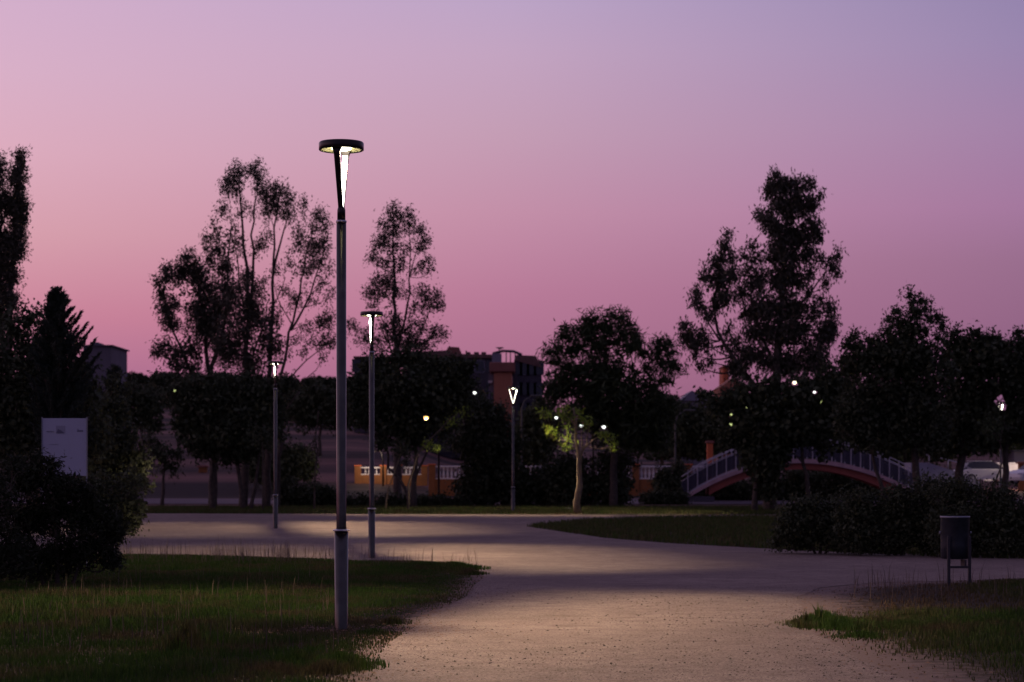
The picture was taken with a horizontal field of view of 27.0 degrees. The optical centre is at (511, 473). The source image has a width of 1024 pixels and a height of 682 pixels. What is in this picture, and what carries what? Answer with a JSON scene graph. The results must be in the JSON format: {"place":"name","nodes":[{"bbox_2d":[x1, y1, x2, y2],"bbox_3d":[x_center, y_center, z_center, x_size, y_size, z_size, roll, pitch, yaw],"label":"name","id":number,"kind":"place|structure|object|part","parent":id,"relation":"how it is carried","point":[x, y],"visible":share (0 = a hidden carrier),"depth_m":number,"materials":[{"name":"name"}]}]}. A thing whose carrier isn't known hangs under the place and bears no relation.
{"place":"outdoors","nodes":[
{"label":"outdoors","id":0,"kind":"place"},
{"bbox_2d":[0,513,1023,681],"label":"path","id":1,"kind":"structure","parent":0,"point":[521,553],"depth_m":30.19,"materials":[{"name":"beige gravel"}]},
{"bbox_2d":[268,361,282,528],"bbox_3d":[-7.063,-0.771,63.700,0.462,5.154,0.462,0,0,-9],"label":"park lamp","id":2,"kind":"object","parent":1,"relation":"on","point":[275,494],"visible":0.98,"depth_m":63.66,"materials":[{"name":"grey metal"}]},
{"bbox_2d":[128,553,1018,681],"bbox_3d":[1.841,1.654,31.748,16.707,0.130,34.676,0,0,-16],"label":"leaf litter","id":3,"kind":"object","parent":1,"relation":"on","point":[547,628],"visible":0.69,"depth_m":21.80,"materials":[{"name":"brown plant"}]},
{"bbox_2d":[0,553,1023,681],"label":"grass","id":4,"kind":"structure","parent":0,"point":[176,649],"depth_m":22.63,"materials":[{"name":"green plant"}]},
{"bbox_2d":[0,404,1023,681],"bbox_3d":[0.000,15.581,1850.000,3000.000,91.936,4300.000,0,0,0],"label":"ground","id":5,"kind":"structure","parent":0,"point":[192,482],"depth_m":31.54,"materials":[{"name":"soil"}]},
{"bbox_2d":[0,144,34,518],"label":"eucalyptus tree","id":6,"kind":"object","parent":5,"relation":"on","point":[15,206],"visible":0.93,"depth_m":73.82,"materials":[{"name":"green plant"}]},
{"bbox_2d":[0,449,40,581],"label":"oleander bush","id":7,"kind":"object","parent":5,"relation":"on","point":[10,558],"visible":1,"depth_m":29.98,"materials":[{"name":"green plant"}]},
{"bbox_2d":[0,295,120,529],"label":"broadleaf tree","id":8,"kind":"object","parent":5,"relation":"on","point":[17,435],"visible":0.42,"depth_m":61.55,"materials":[{"name":"green plant"}]},
{"bbox_2d":[23,285,101,536],"bbox_3d":[-11.797,-1.582,55.937,1.944,6.732,1.993,0,0,-37],"label":"conifer tree","id":9,"kind":"object","parent":5,"relation":"on","point":[57,362],"visible":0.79,"depth_m":55.76,"materials":[{"name":"green plant"}]},
{"bbox_2d":[42,417,86,563],"bbox_3d":[-7.761,0.360,37.000,0.784,2.666,0.050,0,0,0],"label":"notice board","id":10,"kind":"object","parent":5,"relation":"on","point":[61,435],"visible":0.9,"depth_m":36.98,"materials":[{"name":"grey"}]},
{"bbox_2d":[0,442,129,584],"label":"oleander bush","id":11,"kind":"object","parent":5,"relation":"on","point":[107,532],"visible":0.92,"depth_m":31.39,"materials":[{"name":"green plant"}]},
{"bbox_2d":[83,342,129,420],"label":"apartment building","id":12,"kind":"structure","parent":5,"relation":"on","point":[115,355],"depth_m":190.00,"materials":[{"name":"grey concrete"}]},
{"bbox_2d":[76,462,150,543],"bbox_3d":[-9.022,0.802,47.955,1.907,2.140,1.171,0,0,0],"label":"shrub","id":13,"kind":"object","parent":5,"relation":"on","point":[129,503],"visible":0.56,"depth_m":47.81,"materials":[{"name":"green plant"}]},
{"bbox_2d":[97,362,129,419],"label":"conifer tree","id":14,"kind":"object","parent":5,"relation":"on","point":[116,369],"visible":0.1,"depth_m":77.88,"materials":[{"name":"green plant"}]},
{"bbox_2d":[81,367,160,500],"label":"broadleaf tree","id":15,"kind":"object","parent":5,"relation":"on","point":[125,451],"visible":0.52,"depth_m":65.68,"materials":[{"name":"green plant"}]},
{"bbox_2d":[124,379,169,458],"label":"broadleaf tree","id":16,"kind":"object","parent":5,"relation":"on","point":[140,398],"visible":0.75,"depth_m":169.71,"materials":[{"name":"green plant"}]},
{"bbox_2d":[138,428,186,505],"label":"broadleaf tree","id":17,"kind":"object","parent":5,"relation":"on","point":[157,449],"visible":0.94,"depth_m":99.82,"materials":[{"name":"green plant"}]},
{"bbox_2d":[145,169,237,505],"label":"eucalyptus tree","id":18,"kind":"object","parent":5,"relation":"on","point":[194,272],"visible":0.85,"depth_m":96.82,"materials":[{"name":"green plant"}]},
{"bbox_2d":[196,465,209,472],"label":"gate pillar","id":19,"kind":"structure","parent":5,"relation":"on","point":[203,468],"depth_m":149.72,"materials":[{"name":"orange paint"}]},
{"bbox_2d":[144,359,302,508],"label":"broadleaf tree","id":20,"kind":"object","parent":5,"relation":"on","point":[221,427],"visible":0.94,"depth_m":89.64,"materials":[{"name":"green plant"}]},
{"bbox_2d":[127,381,347,420],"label":"woodland","id":21,"kind":"object","parent":5,"relation":"on","point":[297,387],"visible":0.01,"depth_m":418.85,"materials":[{"name":"green plant"}]},
{"bbox_2d":[127,371,348,389],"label":"woods","id":22,"kind":"object","parent":5,"relation":"on","point":[141,377],"visible":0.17,"depth_m":636.38,"materials":[{"name":"green plant"}]},
{"bbox_2d":[205,155,298,506],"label":"eucalyptus tree","id":23,"kind":"object","parent":5,"relation":"on","point":[227,349],"visible":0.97,"depth_m":94.89,"materials":[{"name":"green plant"}]},
{"bbox_2d":[247,421,283,508],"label":"young tree","id":24,"kind":"object","parent":5,"relation":"on","point":[262,436],"visible":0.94,"depth_m":87.96,"materials":[{"name":"green plant"}]},
{"bbox_2d":[249,437,310,489],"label":"shrub","id":25,"kind":"object","parent":5,"relation":"on","point":[292,460],"visible":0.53,"depth_m":134.62,"materials":[{"name":"green plant"}]},
{"bbox_2d":[271,471,335,505],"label":"shrub","id":26,"kind":"object","parent":5,"relation":"on","point":[290,495],"visible":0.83,"depth_m":96.70,"materials":[{"name":"green plant"}]},
{"bbox_2d":[294,442,320,482],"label":"shrub","id":27,"kind":"object","parent":5,"relation":"on","point":[310,463],"visible":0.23,"depth_m":139.65,"materials":[{"name":"green plant"}]},
{"bbox_2d":[273,192,354,506],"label":"eucalyptus tree","id":28,"kind":"object","parent":5,"relation":"on","point":[316,245],"visible":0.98,"depth_m":92.96,"materials":[{"name":"green plant"}]},
{"bbox_2d":[307,410,321,508],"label":"young tree","id":29,"kind":"object","parent":5,"relation":"on","point":[315,448],"visible":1,"depth_m":87.99,"materials":[{"name":"green plant"}]},
{"bbox_2d":[283,373,362,455],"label":"broadleaf tree","id":30,"kind":"object","parent":5,"relation":"on","point":[307,402],"visible":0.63,"depth_m":174.37,"materials":[{"name":"green plant"}]},
{"bbox_2d":[319,139,363,629],"bbox_3d":[-1.752,-0.828,21.900,0.462,5.154,0.462,0,0,10],"label":"park lamp","id":31,"kind":"object","parent":5,"relation":"on","point":[345,148],"visible":0.99,"depth_m":21.85,"materials":[{"name":"metal"}]},
{"bbox_2d":[352,356,368,432],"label":"block tower","id":32,"kind":"structure","parent":5,"relation":"on","point":[355,360],"depth_m":239.92,"materials":[{"name":"grey"}]},
{"bbox_2d":[352,359,359,371],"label":"window","id":33,"kind":"structure","parent":32,"relation":"in","point":[354,361],"depth_m":239.89,"materials":[{"name":"black glass"}]},
{"bbox_2d":[360,311,382,557],"bbox_3d":[-2.840,-0.699,43.200,0.462,5.154,0.462,0,0,-11],"label":"park lamp","id":34,"kind":"object","parent":5,"relation":"on","point":[371,315],"visible":1,"depth_m":43.15,"materials":[{"name":"grey metal"}]},
{"bbox_2d":[368,450,383,485],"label":"street light","id":35,"kind":"object","parent":5,"relation":"on","point":[382,468],"visible":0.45,"depth_m":137.96,"materials":[{"name":"grey paint"}]},
{"bbox_2d":[354,465,427,485],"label":"balustrade wall","id":36,"kind":"structure","parent":5,"relation":"on","point":[422,478],"depth_m":139.86,"materials":[{"name":"orange paint"}]},
{"bbox_2d":[378,436,415,507],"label":"young tree","id":37,"kind":"object","parent":5,"relation":"on","point":[398,454],"visible":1,"depth_m":89.98,"materials":[{"name":"green plant"}]},
{"bbox_2d":[346,197,451,497],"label":"eucalyptus tree","id":38,"kind":"object","parent":5,"relation":"on","point":[384,243],"visible":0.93,"depth_m":104.91,"materials":[{"name":"green plant"}]},
{"bbox_2d":[330,488,469,506],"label":"shrub","id":39,"kind":"object","parent":5,"relation":"on","point":[424,500],"visible":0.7,"depth_m":96.81,"materials":[{"name":"green plant"}]},
{"bbox_2d":[346,339,486,506],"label":"broadleaf tree","id":40,"kind":"object","parent":5,"relation":"on","point":[403,402],"visible":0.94,"depth_m":92.61,"materials":[{"name":"green plant"}]},
{"bbox_2d":[407,406,472,509],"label":"leafy branch tree","id":41,"kind":"object","parent":5,"relation":"on","point":[427,444],"visible":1,"depth_m":86.97,"materials":[{"name":"green plant"}]},
{"bbox_2d":[406,347,491,457],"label":"apartment building","id":42,"kind":"structure","parent":5,"relation":"on","point":[485,361],"depth_m":254.92,"materials":[{"name":"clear glass"}]},
{"bbox_2d":[429,440,437,452],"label":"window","id":43,"kind":"structure","parent":42,"relation":"in","point":[434,441],"depth_m":254.93,"materials":[{"name":"black glass"}]},
{"bbox_2d":[440,440,450,452],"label":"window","id":44,"kind":"structure","parent":42,"relation":"in","point":[443,450],"depth_m":254.93,"materials":[{"name":"black glass"}]},
{"bbox_2d":[474,360,484,372],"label":"window","id":45,"kind":"structure","parent":42,"relation":"in","point":[481,365],"depth_m":254.93,"materials":[{"name":"grey"}]},
{"bbox_2d":[485,380,488,391],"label":"window","id":46,"kind":"structure","parent":42,"relation":"in","point":[486,381],"depth_m":254.93,"materials":[{"name":"black glass"}]},
{"bbox_2d":[485,360,491,372],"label":"window","id":47,"kind":"structure","parent":42,"relation":"in","point":[487,362],"depth_m":254.93,"materials":[{"name":"black glass"}]},
{"bbox_2d":[444,384,533,499],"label":"broadleaf tree","id":48,"kind":"object","parent":5,"relation":"on","point":[486,431],"visible":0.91,"depth_m":97.44,"materials":[{"name":"green plant"}]},
{"bbox_2d":[444,455,558,505],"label":"shrub","id":49,"kind":"object","parent":5,"relation":"on","point":[529,486],"visible":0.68,"depth_m":97.50,"materials":[{"name":"green plant"}]},
{"bbox_2d":[488,347,521,426],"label":"apartment building","id":50,"kind":"structure","parent":5,"relation":"on","point":[502,376],"depth_m":240.00,"materials":[{"name":"brick"}]},
{"bbox_2d":[507,386,518,510],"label":"park lamp","id":51,"kind":"object","parent":5,"relation":"on","point":[513,487],"visible":0.99,"depth_m":84.35,"materials":[{"name":"grey metal"}]},
{"bbox_2d":[9,534,1021,654],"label":"dry stalks","id":52,"kind":"object","parent":5,"relation":"on","point":[288,553],"visible":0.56,"depth_m":29.68,"materials":[{"name":"beige plant"}]},
{"bbox_2d":[514,355,543,422],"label":"apartment building","id":53,"kind":"structure","parent":5,"relation":"on","point":[529,371],"depth_m":249.91,"materials":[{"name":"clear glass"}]},
{"bbox_2d":[515,362,522,374],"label":"window","id":54,"kind":"structure","parent":53,"relation":"in","point":[517,367],"depth_m":249.93,"materials":[{"name":"black glass"}]},
{"bbox_2d":[517,403,522,415],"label":"window","id":55,"kind":"structure","parent":53,"relation":"in","point":[519,405],"depth_m":249.93,"materials":[{"name":"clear glass"}]},
{"bbox_2d":[519,383,529,394],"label":"window","id":56,"kind":"structure","parent":53,"relation":"in","point":[524,390],"depth_m":249.93,"materials":[{"name":"black glass"}]},
{"bbox_2d":[519,362,529,374],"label":"window","id":57,"kind":"structure","parent":53,"relation":"in","point":[524,369],"depth_m":249.93,"materials":[{"name":"grey glass"}]},
{"bbox_2d":[528,383,536,394],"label":"window","id":58,"kind":"structure","parent":53,"relation":"in","point":[532,386],"depth_m":249.93,"materials":[{"name":"black glass"}]},
{"bbox_2d":[529,364,536,374],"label":"window","id":59,"kind":"structure","parent":53,"relation":"in","point":[532,369],"depth_m":249.93,"materials":[{"name":"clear glass"}]},
{"bbox_2d":[536,383,543,394],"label":"window","id":60,"kind":"structure","parent":53,"relation":"in","point":[540,390],"depth_m":249.93,"materials":[{"name":"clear glass"}]},
{"bbox_2d":[536,362,543,374],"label":"window","id":61,"kind":"structure","parent":53,"relation":"in","point":[539,371],"depth_m":249.93,"materials":[{"name":"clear glass"}]},
{"bbox_2d":[509,391,566,469],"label":"broadleaf tree","id":62,"kind":"object","parent":5,"relation":"on","point":[533,425],"visible":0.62,"depth_m":139.58,"materials":[{"name":"green plant"}]},
{"bbox_2d":[428,464,702,495],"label":"balustrade wall","id":63,"kind":"structure","parent":5,"relation":"on","point":[641,484],"depth_m":129.86,"materials":[{"name":"orange paint"}]},
{"bbox_2d":[534,405,618,513],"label":"lamp lit tree","id":64,"kind":"object","parent":5,"relation":"on","point":[578,493],"visible":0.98,"depth_m":82.45,"materials":[{"name":"green plant"}]},
{"bbox_2d":[540,445,641,505],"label":"shrub","id":65,"kind":"object","parent":5,"relation":"on","point":[596,487],"visible":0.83,"depth_m":96.58,"materials":[{"name":"green plant"}]},
{"bbox_2d":[534,304,688,505],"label":"feathery tree","id":66,"kind":"object","parent":5,"relation":"on","point":[605,395],"visible":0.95,"depth_m":95.68,"materials":[{"name":"green plant"}]},
{"bbox_2d":[621,448,633,477],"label":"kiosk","id":67,"kind":"object","parent":5,"relation":"on","point":[629,465],"visible":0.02,"depth_m":150.00,"materials":[{"name":"grey glass"}]},
{"bbox_2d":[635,484,692,504],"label":"shrub","id":68,"kind":"object","parent":5,"relation":"on","point":[681,496],"visible":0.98,"depth_m":103.79,"materials":[{"name":"green plant"}]},
{"bbox_2d":[647,454,694,496],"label":"shrub","id":69,"kind":"object","parent":5,"relation":"on","point":[665,478],"visible":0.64,"depth_m":111.76,"materials":[{"name":"green plant"}]},
{"bbox_2d":[618,390,730,469],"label":"broadleaf tree","id":70,"kind":"object","parent":5,"relation":"on","point":[694,433],"visible":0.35,"depth_m":149.35,"materials":[{"name":"green plant"}]},
{"bbox_2d":[680,391,706,467],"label":"house","id":71,"kind":"structure","parent":5,"relation":"on","point":[690,396],"depth_m":210.00,"materials":[{"name":"grey"}]},
{"bbox_2d":[713,378,740,460],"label":"house","id":72,"kind":"structure","parent":5,"relation":"on","point":[723,384],"depth_m":215.00,"materials":[{"name":"ceramic"}]},
{"bbox_2d":[674,165,849,509],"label":"eucalyptus tree","id":73,"kind":"object","parent":5,"relation":"on","point":[785,236],"visible":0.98,"depth_m":87.82,"materials":[{"name":"green plant"}]},
{"bbox_2d":[693,346,864,511],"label":"broadleaf tree","id":74,"kind":"object","parent":5,"relation":"on","point":[775,422],"visible":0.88,"depth_m":85.58,"materials":[{"name":"green plant"}]},
{"bbox_2d":[681,439,912,501],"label":"footbridge","id":75,"kind":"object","parent":5,"relation":"on","point":[711,479],"visible":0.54,"depth_m":110.05,"materials":[{"name":"red metal"}]},
{"bbox_2d":[758,487,855,553],"bbox_3d":[6.477,1.085,45.489,2.422,1.608,1.317,0,0,0],"label":"hedge bush","id":76,"kind":"object","parent":5,"relation":"on","point":[806,522],"visible":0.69,"depth_m":45.33,"materials":[{"name":"green plant"}]},
{"bbox_2d":[655,388,1001,418],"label":"street lights","id":77,"kind":"object","parent":5,"relation":"on","point":[815,409],"depth_m":366.87,"materials":[{"name":"white"}]},
{"bbox_2d":[823,468,956,555],"bbox_3d":[7.926,0.882,44.444,2.889,2.020,1.323,0,0,0],"label":"hedge bush","id":78,"kind":"object","parent":5,"relation":"on","point":[889,523],"visible":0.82,"depth_m":44.27,"materials":[{"name":"green plant"}]},
{"bbox_2d":[827,280,961,506],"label":"olive tree","id":79,"kind":"object","parent":5,"relation":"on","point":[901,385],"visible":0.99,"depth_m":71.69,"materials":[{"name":"green plant"}]},
{"bbox_2d":[787,420,1023,478],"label":"broadleaf tree","id":80,"kind":"object","parent":5,"relation":"on","point":[909,456],"visible":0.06,"depth_m":151.56,"materials":[{"name":"green plant"}]},
{"bbox_2d":[939,516,971,585],"bbox_3d":[6.582,1.212,31.700,0.494,1.156,0.440,0,0,-6],"label":"litter bin","id":81,"kind":"object","parent":5,"relation":"on","point":[955,532],"visible":0.94,"depth_m":31.50,"materials":[{"name":"metal"}]},
{"bbox_2d":[917,468,1023,557],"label":"hedge bush","id":82,"kind":"object","parent":5,"relation":"on","point":[997,524],"visible":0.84,"depth_m":43.29,"materials":[{"name":"green plant"}]},
{"bbox_2d":[921,319,1023,510],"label":"broadleaf tree","id":83,"kind":"object","parent":5,"relation":"on","point":[972,394],"visible":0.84,"depth_m":75.61,"materials":[{"name":"green plant"}]},
{"bbox_2d":[953,461,1012,482],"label":"parked car","id":84,"kind":"object","parent":5,"relation":"on","point":[984,469],"visible":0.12,"depth_m":138.19,"materials":[{"name":"white"}]},
{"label":"windows","id":85,"kind":"part","parent":84,"relation":"part of","materials":[{"name":"black glass"}]},
{"bbox_2d":[973,411,1017,487],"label":"young tree","id":86,"kind":"object","parent":5,"relation":"on","point":[991,428],"visible":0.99,"depth_m":69.94,"materials":[{"name":"green plant"}]},
{"bbox_2d":[983,463,1017,480],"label":"boundary wall","id":87,"kind":"structure","parent":5,"relation":"on","point":[1013,466],"depth_m":142.00,"materials":[{"name":"white concrete"}]},
{"bbox_2d":[1008,450,1023,484],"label":"shed","id":88,"kind":"structure","parent":5,"relation":"on","point":[1014,456],"depth_m":150.00,"materials":[{"name":"grey"}]},
{"bbox_2d":[1009,465,1023,483],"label":"parked car","id":89,"kind":"object","parent":5,"relation":"on","point":[1017,475],"visible":0.73,"depth_m":131.11,"materials":[{"name":"white metal"}]},
{"bbox_2d":[0,0,1023,423],"label":"sky","id":90,"kind":"structure","parent":0,"point":[559,158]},
{"bbox_2d":[10,504,1023,558],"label":"verge grass","id":91,"kind":"structure","parent":0,"point":[714,530],"depth_m":73.08,"materials":[{"name":"green plant"}]},
{"bbox_2d":[12,498,1023,503],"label":"road","id":92,"kind":"structure","parent":0,"point":[194,501],"depth_m":111.58,"materials":[{"name":"grey asphalt"}]},
{"bbox_2d":[424,414,439,492],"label":"street light","id":93,"kind":"object","parent":92,"relation":"on","point":[425,418],"visible":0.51,"depth_m":117.95,"materials":[{"name":"grey paint"}]},
{"bbox_2d":[521,395,541,462],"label":"street light","id":94,"kind":"object","parent":92,"relation":"on","point":[521,413],"visible":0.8,"depth_m":107.96,"materials":[{"name":"grey metal"}]},
{"bbox_2d":[674,409,694,493],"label":"street light","id":95,"kind":"object","parent":92,"relation":"on","point":[675,436],"visible":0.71,"depth_m":111.96,"materials":[{"name":"grey metal"}]},
{"bbox_2d":[904,455,979,488],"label":"concrete ramp","id":96,"kind":"structure","parent":92,"relation":"on","point":[930,467],"depth_m":118.00,"materials":[{"name":"grey concrete"}]},
{"bbox_2d":[996,402,1004,486],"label":"park lamp","id":97,"kind":"object","parent":92,"relation":"on","point":[1003,403],"visible":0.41,"depth_m":111.97,"materials":[{"name":"grey metal"}]},
{"bbox_2d":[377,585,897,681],"bbox_3d":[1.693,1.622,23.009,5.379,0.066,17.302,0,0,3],"label":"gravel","id":98,"kind":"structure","parent":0,"point":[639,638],"depth_m":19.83,"materials":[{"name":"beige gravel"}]},
{"bbox_2d":[705,441,714,463],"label":"gate pillar","id":99,"kind":"structure","parent":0,"point":[709,449],"depth_m":121.83,"materials":[{"name":"brick"}]},
{"bbox_2d":[718,366,728,384],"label":"orange tower","id":100,"kind":"structure","parent":0,"point":[722,376],"depth_m":230.18,"materials":[{"name":"brick"}]},
{"bbox_2d":[1016,462,1023,490],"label":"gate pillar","id":101,"kind":"structure","parent":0,"point":[1021,482],"depth_m":137.76,"materials":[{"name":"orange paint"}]}
]}

